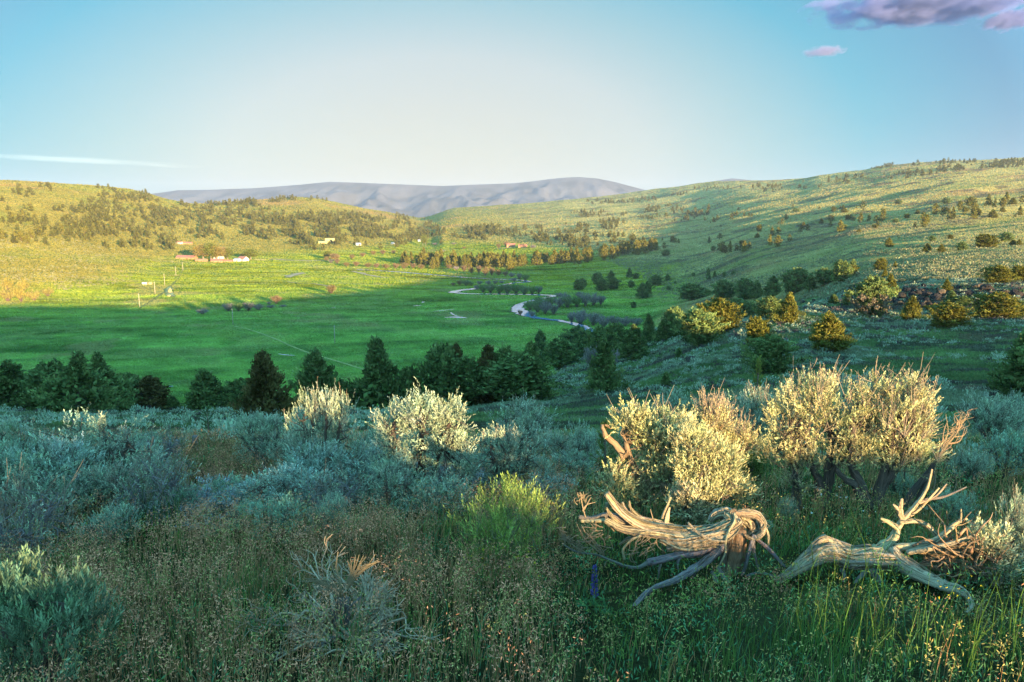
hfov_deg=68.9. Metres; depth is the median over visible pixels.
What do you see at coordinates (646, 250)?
juniper
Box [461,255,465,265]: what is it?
juniper
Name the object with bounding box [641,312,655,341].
juniper
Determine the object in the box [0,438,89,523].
sagebrush
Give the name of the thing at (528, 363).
juniper
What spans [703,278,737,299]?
juniper
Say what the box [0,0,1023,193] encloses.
sky
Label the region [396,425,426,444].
sagebrush
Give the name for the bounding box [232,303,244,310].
willow
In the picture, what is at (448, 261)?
juniper
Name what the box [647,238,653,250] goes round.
juniper
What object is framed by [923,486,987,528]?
sagebrush
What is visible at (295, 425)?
sagebrush
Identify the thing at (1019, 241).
juniper
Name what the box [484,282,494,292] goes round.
willow
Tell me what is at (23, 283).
willow
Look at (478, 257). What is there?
juniper
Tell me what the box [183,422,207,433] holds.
sagebrush
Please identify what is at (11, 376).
juniper
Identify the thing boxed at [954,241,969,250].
juniper
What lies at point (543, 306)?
willow
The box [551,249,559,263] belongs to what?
juniper
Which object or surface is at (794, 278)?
juniper
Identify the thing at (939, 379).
sagebrush
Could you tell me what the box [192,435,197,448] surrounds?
fence post
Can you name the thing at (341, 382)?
juniper
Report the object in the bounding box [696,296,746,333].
juniper
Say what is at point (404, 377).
juniper
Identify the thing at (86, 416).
sagebrush
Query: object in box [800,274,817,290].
juniper
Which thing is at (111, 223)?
juniper
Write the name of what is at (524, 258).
juniper
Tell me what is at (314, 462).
sagebrush
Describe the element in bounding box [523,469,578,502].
sagebrush
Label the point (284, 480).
sagebrush
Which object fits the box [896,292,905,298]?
rock
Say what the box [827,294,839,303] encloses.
juniper
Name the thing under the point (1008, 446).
sagebrush
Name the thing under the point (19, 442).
sagebrush
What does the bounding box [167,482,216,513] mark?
sagebrush
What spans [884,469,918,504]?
sagebrush
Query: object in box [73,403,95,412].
sagebrush
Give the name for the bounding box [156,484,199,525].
sagebrush
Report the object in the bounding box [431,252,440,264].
juniper
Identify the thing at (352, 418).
sagebrush
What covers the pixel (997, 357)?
sagebrush
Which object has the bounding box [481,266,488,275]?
willow
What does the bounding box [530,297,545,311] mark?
willow
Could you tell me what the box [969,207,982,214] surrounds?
juniper
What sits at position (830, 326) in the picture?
juniper
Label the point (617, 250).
juniper
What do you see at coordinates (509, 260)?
juniper
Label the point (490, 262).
juniper
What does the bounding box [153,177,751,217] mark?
mountains
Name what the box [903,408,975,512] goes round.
dead branch
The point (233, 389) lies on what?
juniper
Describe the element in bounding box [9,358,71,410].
juniper
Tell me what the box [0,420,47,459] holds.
sagebrush
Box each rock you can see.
[894,301,903,305]
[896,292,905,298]
[901,287,912,291]
[930,293,941,297]
[937,289,945,293]
[963,290,974,294]
[979,284,993,290]
[1010,289,1023,296]
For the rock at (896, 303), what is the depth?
150.68 m
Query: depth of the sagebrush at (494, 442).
10.34 m
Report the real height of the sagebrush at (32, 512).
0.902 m
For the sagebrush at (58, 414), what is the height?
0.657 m
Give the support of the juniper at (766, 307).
on the ground at (646, 658)
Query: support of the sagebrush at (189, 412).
on the ground at (646, 658)
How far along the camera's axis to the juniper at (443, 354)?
83.94 m
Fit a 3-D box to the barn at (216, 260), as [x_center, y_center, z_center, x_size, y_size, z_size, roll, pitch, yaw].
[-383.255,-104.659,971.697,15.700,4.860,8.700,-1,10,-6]
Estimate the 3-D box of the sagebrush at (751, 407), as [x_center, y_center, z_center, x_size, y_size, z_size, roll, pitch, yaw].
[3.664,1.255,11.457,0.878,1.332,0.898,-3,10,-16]
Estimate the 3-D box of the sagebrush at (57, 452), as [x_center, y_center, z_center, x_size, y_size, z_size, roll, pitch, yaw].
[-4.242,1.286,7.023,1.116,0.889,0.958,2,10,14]
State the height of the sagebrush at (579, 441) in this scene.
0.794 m
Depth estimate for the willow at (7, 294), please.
536.09 m
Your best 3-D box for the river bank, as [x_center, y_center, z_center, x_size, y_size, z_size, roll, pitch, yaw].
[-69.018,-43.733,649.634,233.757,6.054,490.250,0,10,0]
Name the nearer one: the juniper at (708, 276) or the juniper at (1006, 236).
the juniper at (1006, 236)
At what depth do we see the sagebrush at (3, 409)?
71.48 m
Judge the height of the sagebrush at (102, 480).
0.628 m
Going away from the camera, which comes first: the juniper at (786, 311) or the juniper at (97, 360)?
the juniper at (97, 360)
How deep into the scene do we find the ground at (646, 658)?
6.37 m
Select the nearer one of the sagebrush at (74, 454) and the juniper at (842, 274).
the sagebrush at (74, 454)
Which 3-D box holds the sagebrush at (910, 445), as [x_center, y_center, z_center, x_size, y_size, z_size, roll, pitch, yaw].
[3.486,0.822,6.791,1.003,1.582,0.856,4,11,24]
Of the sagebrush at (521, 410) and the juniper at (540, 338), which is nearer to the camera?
the sagebrush at (521, 410)
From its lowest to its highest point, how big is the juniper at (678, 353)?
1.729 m
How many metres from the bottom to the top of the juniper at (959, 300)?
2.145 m
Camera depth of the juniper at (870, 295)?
134.47 m
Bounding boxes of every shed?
[195,259,207,261]
[506,243,514,246]
[518,244,526,247]
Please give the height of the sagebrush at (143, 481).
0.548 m
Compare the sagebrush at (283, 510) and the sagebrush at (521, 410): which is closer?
the sagebrush at (283, 510)
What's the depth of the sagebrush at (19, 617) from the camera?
3.39 m
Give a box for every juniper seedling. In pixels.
[199,406,217,437]
[588,420,619,482]
[747,355,763,420]
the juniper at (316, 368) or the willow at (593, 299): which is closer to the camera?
the juniper at (316, 368)
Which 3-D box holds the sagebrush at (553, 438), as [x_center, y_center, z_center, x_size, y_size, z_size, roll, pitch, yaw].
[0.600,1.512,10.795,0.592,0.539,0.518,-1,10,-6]
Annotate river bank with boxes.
[368,270,590,330]
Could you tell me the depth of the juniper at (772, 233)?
957.87 m
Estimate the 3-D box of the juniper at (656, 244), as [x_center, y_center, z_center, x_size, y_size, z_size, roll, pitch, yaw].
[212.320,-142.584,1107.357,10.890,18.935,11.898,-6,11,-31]
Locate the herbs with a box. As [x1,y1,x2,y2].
[0,445,1023,681]
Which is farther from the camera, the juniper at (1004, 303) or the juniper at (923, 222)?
the juniper at (923, 222)
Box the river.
[357,269,592,331]
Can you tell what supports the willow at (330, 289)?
on the ground at (646, 658)
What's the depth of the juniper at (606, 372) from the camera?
75.41 m
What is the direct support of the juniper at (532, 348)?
on the ground at (646, 658)
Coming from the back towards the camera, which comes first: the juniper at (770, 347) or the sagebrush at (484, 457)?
the juniper at (770, 347)
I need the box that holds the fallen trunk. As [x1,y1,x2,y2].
[774,469,1009,612]
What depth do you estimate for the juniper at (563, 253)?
1003.44 m
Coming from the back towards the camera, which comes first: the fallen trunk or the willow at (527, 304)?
the willow at (527, 304)
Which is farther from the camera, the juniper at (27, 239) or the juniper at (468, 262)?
the juniper at (468, 262)
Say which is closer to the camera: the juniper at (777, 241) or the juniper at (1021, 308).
the juniper at (1021, 308)
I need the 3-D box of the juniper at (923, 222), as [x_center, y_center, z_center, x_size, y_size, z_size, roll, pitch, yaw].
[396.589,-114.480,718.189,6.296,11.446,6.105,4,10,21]
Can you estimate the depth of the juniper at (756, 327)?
94.82 m
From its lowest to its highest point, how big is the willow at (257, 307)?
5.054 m
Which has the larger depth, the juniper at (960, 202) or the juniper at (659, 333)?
the juniper at (960, 202)
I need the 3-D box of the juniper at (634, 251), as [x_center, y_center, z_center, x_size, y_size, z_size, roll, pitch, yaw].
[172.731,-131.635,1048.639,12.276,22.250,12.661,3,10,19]
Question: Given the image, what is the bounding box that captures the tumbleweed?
[172,426,256,487]
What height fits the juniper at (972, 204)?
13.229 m
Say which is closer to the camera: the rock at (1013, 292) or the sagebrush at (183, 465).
the sagebrush at (183, 465)
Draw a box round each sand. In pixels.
[165,286,174,295]
[274,259,322,260]
[283,272,304,276]
[352,271,387,277]
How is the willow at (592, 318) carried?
on the ground at (646, 658)
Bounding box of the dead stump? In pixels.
[552,491,785,605]
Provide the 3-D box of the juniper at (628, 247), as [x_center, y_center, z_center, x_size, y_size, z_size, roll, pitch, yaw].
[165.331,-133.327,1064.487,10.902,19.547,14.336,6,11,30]
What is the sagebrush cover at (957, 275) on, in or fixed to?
on the ground at (646, 658)
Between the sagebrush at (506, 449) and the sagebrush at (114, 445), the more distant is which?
the sagebrush at (114, 445)
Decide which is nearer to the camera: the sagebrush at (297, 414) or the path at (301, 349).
the sagebrush at (297, 414)
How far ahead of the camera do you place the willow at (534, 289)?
593.79 m
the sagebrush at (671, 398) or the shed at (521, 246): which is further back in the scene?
the shed at (521, 246)
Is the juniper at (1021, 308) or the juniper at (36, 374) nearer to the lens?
the juniper at (36, 374)
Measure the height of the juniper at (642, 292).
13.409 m
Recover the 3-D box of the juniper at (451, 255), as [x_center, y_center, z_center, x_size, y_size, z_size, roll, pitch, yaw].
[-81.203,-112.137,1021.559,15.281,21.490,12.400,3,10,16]
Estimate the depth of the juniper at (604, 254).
987.79 m
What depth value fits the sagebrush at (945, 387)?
52.31 m
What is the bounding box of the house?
[325,238,334,242]
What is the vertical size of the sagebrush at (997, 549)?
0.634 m
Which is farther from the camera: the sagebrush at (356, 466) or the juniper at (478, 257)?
the juniper at (478, 257)
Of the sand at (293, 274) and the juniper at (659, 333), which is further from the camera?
the sand at (293, 274)
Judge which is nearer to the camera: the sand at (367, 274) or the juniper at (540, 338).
the juniper at (540, 338)
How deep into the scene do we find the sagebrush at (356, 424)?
27.37 m
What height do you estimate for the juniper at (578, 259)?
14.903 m
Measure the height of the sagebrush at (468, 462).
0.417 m
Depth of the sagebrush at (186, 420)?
31.69 m
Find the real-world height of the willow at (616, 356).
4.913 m
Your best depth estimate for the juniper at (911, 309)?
128.66 m
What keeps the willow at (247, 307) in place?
on the ground at (646, 658)
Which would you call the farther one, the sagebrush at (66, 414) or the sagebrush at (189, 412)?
the sagebrush at (189, 412)
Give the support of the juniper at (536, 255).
on the ground at (646, 658)
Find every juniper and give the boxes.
[0,229,4,238]
[0,359,36,410]
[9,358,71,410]
[17,230,24,240]
[23,232,29,242]
[26,350,138,413]
[28,228,34,237]
[33,225,41,234]
[84,350,142,410]
[108,220,114,228]
[116,372,143,409]
[123,375,172,409]
[163,394,182,410]
[179,367,235,409]
[207,377,247,409]
[226,348,301,417]
[287,347,345,408]
[317,378,358,408]
[334,335,421,410]
[392,365,420,407]
[404,255,409,264]
[409,252,415,263]
[412,340,468,408]
[416,251,427,264]
[422,355,505,407]
[425,251,432,264]
[429,257,435,268]
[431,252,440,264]
[435,257,439,266]
[444,256,451,267]
[444,342,476,405]
[448,252,455,264]
[452,255,459,267]
[456,255,461,265]
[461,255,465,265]
[466,255,471,267]
[466,351,570,400]
[468,343,507,404]
[474,253,483,266]
[482,342,523,399]
[484,253,495,266]
[494,256,499,267]
[500,252,508,266]
[505,256,512,269]
[510,257,516,268]
[517,254,525,265]
[520,340,553,397]
[523,253,527,264]
[533,250,542,264]
[534,328,548,360]
[541,252,548,262]
[541,338,580,369]
[548,255,553,264]
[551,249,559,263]
[557,325,600,357]
[560,251,566,262]
[563,251,571,262]
[572,252,576,262]
[572,279,586,289]
[576,254,583,263]
[581,336,637,394]
[582,325,612,351]
[583,250,591,262]
[590,272,605,282]
[594,277,609,290]
[599,243,608,256]
[601,250,607,259]
[601,321,626,351]
[606,270,615,278]
[607,276,624,288]
[608,245,617,258]
[612,323,655,360]
[614,245,620,255]
[626,241,630,252]
[626,267,631,277]
[626,280,635,287]
[630,301,636,307]
[631,239,637,253]
[632,273,640,278]
[634,241,642,254]
[634,282,652,298]
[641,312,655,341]
[643,243,648,252]
[645,281,654,295]
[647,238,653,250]
[648,275,666,284]
[649,239,655,250]
[653,319,668,341]
[654,239,659,250]
[659,305,682,338]
[660,249,671,255]
[660,371,671,387]
[664,274,671,280]
[667,306,732,346]
[673,283,711,299]
[674,347,682,357]
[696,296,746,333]
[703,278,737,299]
[706,267,710,278]
[725,296,757,318]
[734,277,753,299]
[737,332,812,374]
[741,240,747,251]
[744,316,775,345]
[747,280,763,297]
[751,295,781,318]
[756,224,761,231]
[758,275,781,296]
[765,234,772,245]
[770,226,774,235]
[772,292,807,323]
[773,235,782,246]
[775,267,815,292]
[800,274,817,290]
[808,267,833,284]
[809,310,860,351]
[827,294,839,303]
[828,259,856,281]
[837,220,845,231]
[841,293,850,305]
[843,274,898,316]
[850,259,859,269]
[850,264,859,273]
[857,212,863,221]
[873,258,889,269]
[881,208,886,217]
[882,268,887,277]
[884,238,894,246]
[886,273,900,294]
[899,295,924,319]
[920,214,929,224]
[920,243,932,251]
[920,301,977,327]
[921,216,927,226]
[926,235,936,240]
[931,205,939,214]
[936,244,946,251]
[941,197,951,203]
[942,278,953,290]
[943,290,956,303]
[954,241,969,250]
[954,296,973,305]
[956,200,964,209]
[961,290,1023,317]
[964,196,976,205]
[969,200,978,209]
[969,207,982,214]
[970,205,978,218]
[975,233,1003,246]
[975,265,1023,282]
[981,329,1023,398]
[987,209,998,217]
[997,232,1015,240]
[999,197,1007,206]
[1004,191,1010,201]
[1006,197,1019,204]
[1008,240,1015,244]
[1010,265,1023,280]
[1014,300,1023,313]
[1016,239,1023,244]
[1017,205,1023,214]
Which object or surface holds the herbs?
on the ground at (646, 658)
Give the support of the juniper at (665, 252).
on the ground at (646, 658)
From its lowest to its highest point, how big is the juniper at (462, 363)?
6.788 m
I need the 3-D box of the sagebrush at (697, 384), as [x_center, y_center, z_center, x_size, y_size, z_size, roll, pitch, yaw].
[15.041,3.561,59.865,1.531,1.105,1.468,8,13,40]
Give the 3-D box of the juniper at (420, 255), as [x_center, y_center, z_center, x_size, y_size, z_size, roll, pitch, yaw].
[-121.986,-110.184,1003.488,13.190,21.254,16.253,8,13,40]
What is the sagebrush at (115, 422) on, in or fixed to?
on the ground at (646, 658)
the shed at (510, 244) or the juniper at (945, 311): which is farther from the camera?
the shed at (510, 244)
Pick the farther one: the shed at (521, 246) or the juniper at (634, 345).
the shed at (521, 246)
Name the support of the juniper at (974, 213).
on the ground at (646, 658)
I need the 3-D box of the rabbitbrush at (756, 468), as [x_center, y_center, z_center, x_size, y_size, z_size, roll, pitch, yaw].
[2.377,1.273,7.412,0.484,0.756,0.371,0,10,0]
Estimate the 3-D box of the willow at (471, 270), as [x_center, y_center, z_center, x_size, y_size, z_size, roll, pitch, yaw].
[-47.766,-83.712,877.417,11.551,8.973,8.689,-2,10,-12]
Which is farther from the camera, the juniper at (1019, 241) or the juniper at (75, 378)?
the juniper at (1019, 241)
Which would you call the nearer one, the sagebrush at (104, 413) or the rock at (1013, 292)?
the sagebrush at (104, 413)
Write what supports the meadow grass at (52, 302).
on the ground at (646, 658)
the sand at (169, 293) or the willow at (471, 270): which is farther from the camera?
the willow at (471, 270)
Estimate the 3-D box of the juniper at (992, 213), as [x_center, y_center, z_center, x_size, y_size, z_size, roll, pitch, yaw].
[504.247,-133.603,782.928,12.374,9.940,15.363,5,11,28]
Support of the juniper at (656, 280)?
on the ground at (646, 658)
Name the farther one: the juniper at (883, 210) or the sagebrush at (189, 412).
the juniper at (883, 210)
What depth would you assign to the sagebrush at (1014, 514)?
5.09 m
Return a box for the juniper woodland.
[0,157,1023,266]
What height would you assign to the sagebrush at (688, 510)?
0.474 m
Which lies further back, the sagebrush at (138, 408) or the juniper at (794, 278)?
the juniper at (794, 278)
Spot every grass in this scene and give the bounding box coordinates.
[0,157,1023,327]
[0,241,649,404]
[0,263,1023,448]
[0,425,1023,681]
[115,468,1023,681]
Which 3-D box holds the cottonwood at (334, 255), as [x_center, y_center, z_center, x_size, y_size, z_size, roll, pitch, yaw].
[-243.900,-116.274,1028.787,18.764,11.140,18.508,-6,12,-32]
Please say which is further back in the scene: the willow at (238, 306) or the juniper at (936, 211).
the juniper at (936, 211)
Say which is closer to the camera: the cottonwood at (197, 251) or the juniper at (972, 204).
the juniper at (972, 204)
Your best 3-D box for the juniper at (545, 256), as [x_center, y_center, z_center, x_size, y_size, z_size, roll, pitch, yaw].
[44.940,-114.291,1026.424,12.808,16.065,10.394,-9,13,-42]
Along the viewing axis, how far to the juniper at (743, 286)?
411.72 m
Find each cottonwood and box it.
[191,243,208,258]
[201,241,219,259]
[209,243,225,258]
[222,247,234,258]
[242,248,260,258]
[323,250,331,257]
[328,253,339,258]
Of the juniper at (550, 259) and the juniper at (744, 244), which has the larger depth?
the juniper at (550, 259)
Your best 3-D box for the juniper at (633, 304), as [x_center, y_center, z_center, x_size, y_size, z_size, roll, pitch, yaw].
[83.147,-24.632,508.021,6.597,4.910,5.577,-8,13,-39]
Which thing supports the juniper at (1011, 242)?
on the ground at (646, 658)
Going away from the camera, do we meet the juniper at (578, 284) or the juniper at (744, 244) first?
the juniper at (578, 284)
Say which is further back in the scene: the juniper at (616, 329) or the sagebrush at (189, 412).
the juniper at (616, 329)
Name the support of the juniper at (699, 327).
on the ground at (646, 658)
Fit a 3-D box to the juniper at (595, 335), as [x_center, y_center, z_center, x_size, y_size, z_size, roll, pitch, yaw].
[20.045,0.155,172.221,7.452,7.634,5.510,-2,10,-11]
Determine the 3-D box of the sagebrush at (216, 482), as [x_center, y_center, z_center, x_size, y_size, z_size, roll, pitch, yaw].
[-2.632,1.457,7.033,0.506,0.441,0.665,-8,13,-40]
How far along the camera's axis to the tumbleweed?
8.79 m
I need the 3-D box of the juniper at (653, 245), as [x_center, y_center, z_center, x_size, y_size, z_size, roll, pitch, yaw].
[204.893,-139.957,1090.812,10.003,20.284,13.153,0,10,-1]
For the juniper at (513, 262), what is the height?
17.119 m
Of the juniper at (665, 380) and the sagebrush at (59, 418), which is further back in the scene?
the juniper at (665, 380)
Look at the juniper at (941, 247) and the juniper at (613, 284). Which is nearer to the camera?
the juniper at (941, 247)
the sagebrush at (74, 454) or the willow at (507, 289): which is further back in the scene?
the willow at (507, 289)
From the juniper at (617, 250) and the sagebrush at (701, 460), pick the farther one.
the juniper at (617, 250)
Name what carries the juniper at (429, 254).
on the ground at (646, 658)
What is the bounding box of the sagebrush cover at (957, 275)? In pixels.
[0,212,1023,428]
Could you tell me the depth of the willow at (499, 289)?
597.75 m
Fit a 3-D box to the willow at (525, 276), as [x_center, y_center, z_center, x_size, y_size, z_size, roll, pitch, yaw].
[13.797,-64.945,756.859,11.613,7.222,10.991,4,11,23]
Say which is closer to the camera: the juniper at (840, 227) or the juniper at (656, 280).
the juniper at (656, 280)
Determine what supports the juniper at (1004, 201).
on the ground at (646, 658)
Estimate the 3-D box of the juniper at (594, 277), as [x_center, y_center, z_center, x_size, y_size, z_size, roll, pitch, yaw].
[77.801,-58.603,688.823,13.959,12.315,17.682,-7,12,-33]
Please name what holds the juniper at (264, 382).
on the ground at (646, 658)
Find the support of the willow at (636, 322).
on the ground at (646, 658)
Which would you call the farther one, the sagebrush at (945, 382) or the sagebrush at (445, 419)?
the sagebrush at (945, 382)
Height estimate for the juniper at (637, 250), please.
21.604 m
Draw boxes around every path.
[140,266,183,307]
[235,326,362,369]
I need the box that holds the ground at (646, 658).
[0,158,1023,681]
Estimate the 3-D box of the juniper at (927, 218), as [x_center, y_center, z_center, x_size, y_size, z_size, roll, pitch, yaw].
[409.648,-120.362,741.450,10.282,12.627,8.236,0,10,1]
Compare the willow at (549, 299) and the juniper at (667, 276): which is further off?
the juniper at (667, 276)
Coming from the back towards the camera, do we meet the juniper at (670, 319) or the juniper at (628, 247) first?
the juniper at (628, 247)
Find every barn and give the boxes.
[175,255,197,258]
[210,259,223,261]
[238,256,248,260]
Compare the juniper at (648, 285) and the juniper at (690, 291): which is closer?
the juniper at (690, 291)
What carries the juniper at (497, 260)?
on the ground at (646, 658)
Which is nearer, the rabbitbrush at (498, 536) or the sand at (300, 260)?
the rabbitbrush at (498, 536)
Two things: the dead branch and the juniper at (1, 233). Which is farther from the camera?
the juniper at (1, 233)
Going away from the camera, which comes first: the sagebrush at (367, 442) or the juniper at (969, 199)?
the sagebrush at (367, 442)
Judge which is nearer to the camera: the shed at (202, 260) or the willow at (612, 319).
the willow at (612, 319)
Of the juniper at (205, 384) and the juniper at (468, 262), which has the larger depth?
the juniper at (468, 262)
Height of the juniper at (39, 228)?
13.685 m
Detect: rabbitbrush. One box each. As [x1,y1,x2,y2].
[443,471,563,579]
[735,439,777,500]
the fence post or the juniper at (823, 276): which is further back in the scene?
the juniper at (823, 276)
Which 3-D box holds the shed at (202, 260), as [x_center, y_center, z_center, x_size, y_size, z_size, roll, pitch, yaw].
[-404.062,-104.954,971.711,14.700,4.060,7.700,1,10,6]
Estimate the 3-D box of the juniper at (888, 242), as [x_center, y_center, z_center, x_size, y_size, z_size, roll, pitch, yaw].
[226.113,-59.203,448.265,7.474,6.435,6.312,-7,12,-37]
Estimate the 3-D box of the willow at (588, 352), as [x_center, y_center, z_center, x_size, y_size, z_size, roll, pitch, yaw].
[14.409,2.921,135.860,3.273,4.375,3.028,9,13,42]
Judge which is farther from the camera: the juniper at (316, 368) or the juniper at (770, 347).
the juniper at (316, 368)
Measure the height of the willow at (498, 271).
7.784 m
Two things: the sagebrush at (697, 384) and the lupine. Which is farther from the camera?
the sagebrush at (697, 384)
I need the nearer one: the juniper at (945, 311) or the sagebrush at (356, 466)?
the sagebrush at (356, 466)
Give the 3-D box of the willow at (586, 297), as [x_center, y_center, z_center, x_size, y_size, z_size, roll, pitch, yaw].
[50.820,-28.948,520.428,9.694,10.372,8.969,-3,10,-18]
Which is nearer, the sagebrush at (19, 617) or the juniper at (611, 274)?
the sagebrush at (19, 617)
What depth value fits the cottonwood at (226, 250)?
1009.12 m
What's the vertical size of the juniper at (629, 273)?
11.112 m
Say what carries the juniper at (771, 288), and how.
on the ground at (646, 658)
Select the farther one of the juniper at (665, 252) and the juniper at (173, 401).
the juniper at (665, 252)
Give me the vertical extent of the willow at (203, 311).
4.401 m
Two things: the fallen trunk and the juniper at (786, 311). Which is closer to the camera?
the fallen trunk
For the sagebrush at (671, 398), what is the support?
on the ground at (646, 658)
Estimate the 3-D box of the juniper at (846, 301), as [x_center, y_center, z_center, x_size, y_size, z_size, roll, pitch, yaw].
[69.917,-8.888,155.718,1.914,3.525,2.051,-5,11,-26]
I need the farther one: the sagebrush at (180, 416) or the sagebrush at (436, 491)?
the sagebrush at (180, 416)
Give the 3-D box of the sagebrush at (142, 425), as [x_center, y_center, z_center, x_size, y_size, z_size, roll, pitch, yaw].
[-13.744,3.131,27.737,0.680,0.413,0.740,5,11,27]
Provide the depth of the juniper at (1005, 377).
48.55 m
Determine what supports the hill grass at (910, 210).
on the ground at (646, 658)
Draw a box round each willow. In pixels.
[0,278,13,289]
[0,286,14,300]
[11,282,27,301]
[15,279,30,289]
[26,289,41,300]
[39,287,53,295]
[195,308,209,313]
[222,303,232,310]
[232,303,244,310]
[242,302,253,310]
[253,303,263,309]
[269,295,282,303]
[325,284,336,292]
[401,262,408,267]
[460,280,470,285]
[467,266,474,272]
[477,283,487,291]
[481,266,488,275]
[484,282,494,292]
[488,267,494,274]
[494,269,503,274]
[494,283,505,293]
[501,283,512,293]
[509,283,521,292]
[518,285,530,293]
[521,274,530,279]
[523,300,534,309]
[524,286,538,293]
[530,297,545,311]
[539,300,550,313]
[541,294,556,304]
[548,303,559,313]
[553,296,564,307]
[560,295,575,306]
[567,312,574,322]
[570,308,588,323]
[572,296,582,306]
[580,293,591,305]
[582,346,597,366]
[586,311,600,325]
[589,292,600,304]
[595,314,610,326]
[596,294,606,303]
[608,315,620,323]
[612,350,619,366]
[619,317,630,325]
[629,317,641,325]
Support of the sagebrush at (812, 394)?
on the ground at (646, 658)
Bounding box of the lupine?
[574,564,612,626]
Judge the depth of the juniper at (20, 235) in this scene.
869.67 m
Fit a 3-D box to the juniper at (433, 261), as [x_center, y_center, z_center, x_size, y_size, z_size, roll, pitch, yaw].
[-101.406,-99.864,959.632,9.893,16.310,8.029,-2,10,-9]
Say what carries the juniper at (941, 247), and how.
on the ground at (646, 658)
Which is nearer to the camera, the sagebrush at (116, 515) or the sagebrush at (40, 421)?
the sagebrush at (116, 515)
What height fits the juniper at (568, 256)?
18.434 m
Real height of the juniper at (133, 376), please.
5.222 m
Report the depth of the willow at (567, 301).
514.65 m
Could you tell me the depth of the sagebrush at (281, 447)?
9.13 m
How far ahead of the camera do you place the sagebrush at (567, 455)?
9.06 m
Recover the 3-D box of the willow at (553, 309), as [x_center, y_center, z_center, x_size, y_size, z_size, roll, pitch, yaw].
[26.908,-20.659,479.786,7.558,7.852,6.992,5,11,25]
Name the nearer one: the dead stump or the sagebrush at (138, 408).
the dead stump
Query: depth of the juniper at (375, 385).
84.74 m
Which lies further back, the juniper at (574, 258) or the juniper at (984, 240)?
the juniper at (574, 258)
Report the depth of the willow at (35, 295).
544.21 m
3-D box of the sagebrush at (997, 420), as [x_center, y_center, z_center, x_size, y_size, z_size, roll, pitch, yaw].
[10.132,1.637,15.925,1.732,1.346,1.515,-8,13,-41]
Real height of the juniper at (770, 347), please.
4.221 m
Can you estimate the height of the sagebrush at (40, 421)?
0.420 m
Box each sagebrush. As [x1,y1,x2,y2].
[0,404,10,410]
[0,413,22,430]
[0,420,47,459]
[0,430,121,512]
[0,437,44,488]
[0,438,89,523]
[0,452,83,574]
[0,538,125,681]
[7,428,56,459]
[13,406,171,494]
[22,474,100,528]
[33,439,108,474]
[35,410,53,416]
[36,419,48,426]
[49,410,71,416]
[50,414,71,422]
[50,451,155,520]
[53,412,76,417]
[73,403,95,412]
[73,499,146,546]
[79,413,100,421]
[84,413,97,423]
[85,416,118,426]
[95,434,137,456]
[96,410,108,417]
[106,438,202,533]
[107,436,170,487]
[115,458,173,510]
[122,413,141,422]
[126,403,145,412]
[126,421,190,475]
[131,407,158,419]
[131,421,151,427]
[138,410,153,418]
[143,473,258,530]
[153,415,171,423]
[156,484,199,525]
[160,451,200,478]
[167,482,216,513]
[168,413,191,420]
[177,412,194,423]
[178,407,195,414]
[178,422,195,433]
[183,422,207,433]
[188,470,321,536]
[195,414,253,435]
[204,471,263,504]
[225,408,297,472]
[225,499,259,531]
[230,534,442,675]
[234,456,338,522]
[244,489,315,544]
[262,411,281,423]
[265,429,322,474]
[276,439,353,487]
[277,436,353,504]
[279,380,364,485]
[287,419,314,430]
[288,407,311,418]
[289,453,376,529]
[306,490,353,538]
[329,440,409,499]
[331,447,430,518]
[341,460,382,487]
[344,433,385,466]
[348,413,369,423]
[349,420,364,428]
[349,426,375,438]
[355,405,378,419]
[356,426,404,450]
[360,377,483,486]
[374,468,479,524]
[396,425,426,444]
[396,444,460,481]
[397,457,488,504]
[399,428,450,462]
[427,444,497,483]
[454,449,546,483]
[456,412,556,493]
[480,387,562,447]
[481,433,523,456]
[512,453,563,480]
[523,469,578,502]
[535,426,573,457]
[542,418,606,473]
[543,444,603,483]
[568,426,607,452]
[589,386,698,507]
[625,381,637,389]
[646,387,697,423]
[664,412,770,514]
[664,478,716,524]
[687,380,764,462]
[688,381,708,390]
[725,379,783,454]
[742,378,765,388]
[744,514,773,536]
[750,357,893,510]
[777,495,799,521]
[835,353,955,513]
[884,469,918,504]
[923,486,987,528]
[927,374,941,383]
[928,405,946,414]
[930,404,948,411]
[932,377,951,385]
[935,415,954,422]
[941,384,954,390]
[946,445,996,481]
[947,386,1023,440]
[952,511,1023,589]
[959,437,982,448]
[972,423,1023,477]
[992,354,1007,359]
[993,484,1023,573]
[994,389,1023,430]
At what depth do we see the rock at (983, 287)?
157.04 m
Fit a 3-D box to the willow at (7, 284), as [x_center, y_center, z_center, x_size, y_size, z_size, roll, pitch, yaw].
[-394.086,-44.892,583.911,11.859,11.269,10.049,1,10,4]
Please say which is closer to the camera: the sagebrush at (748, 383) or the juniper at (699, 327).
the sagebrush at (748, 383)
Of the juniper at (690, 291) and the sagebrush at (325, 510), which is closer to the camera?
the sagebrush at (325, 510)
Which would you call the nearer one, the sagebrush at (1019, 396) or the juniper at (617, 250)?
the sagebrush at (1019, 396)
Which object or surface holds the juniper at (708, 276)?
on the ground at (646, 658)
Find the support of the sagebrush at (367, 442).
on the ground at (646, 658)
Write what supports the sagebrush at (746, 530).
on the ground at (646, 658)
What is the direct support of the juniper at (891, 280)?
on the ground at (646, 658)
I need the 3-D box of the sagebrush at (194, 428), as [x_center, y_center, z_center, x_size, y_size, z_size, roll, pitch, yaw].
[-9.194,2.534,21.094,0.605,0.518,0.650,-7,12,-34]
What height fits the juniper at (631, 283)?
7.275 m
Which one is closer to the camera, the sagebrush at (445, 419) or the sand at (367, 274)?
the sagebrush at (445, 419)
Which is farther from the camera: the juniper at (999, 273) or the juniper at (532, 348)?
the juniper at (999, 273)
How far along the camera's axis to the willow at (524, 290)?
593.90 m

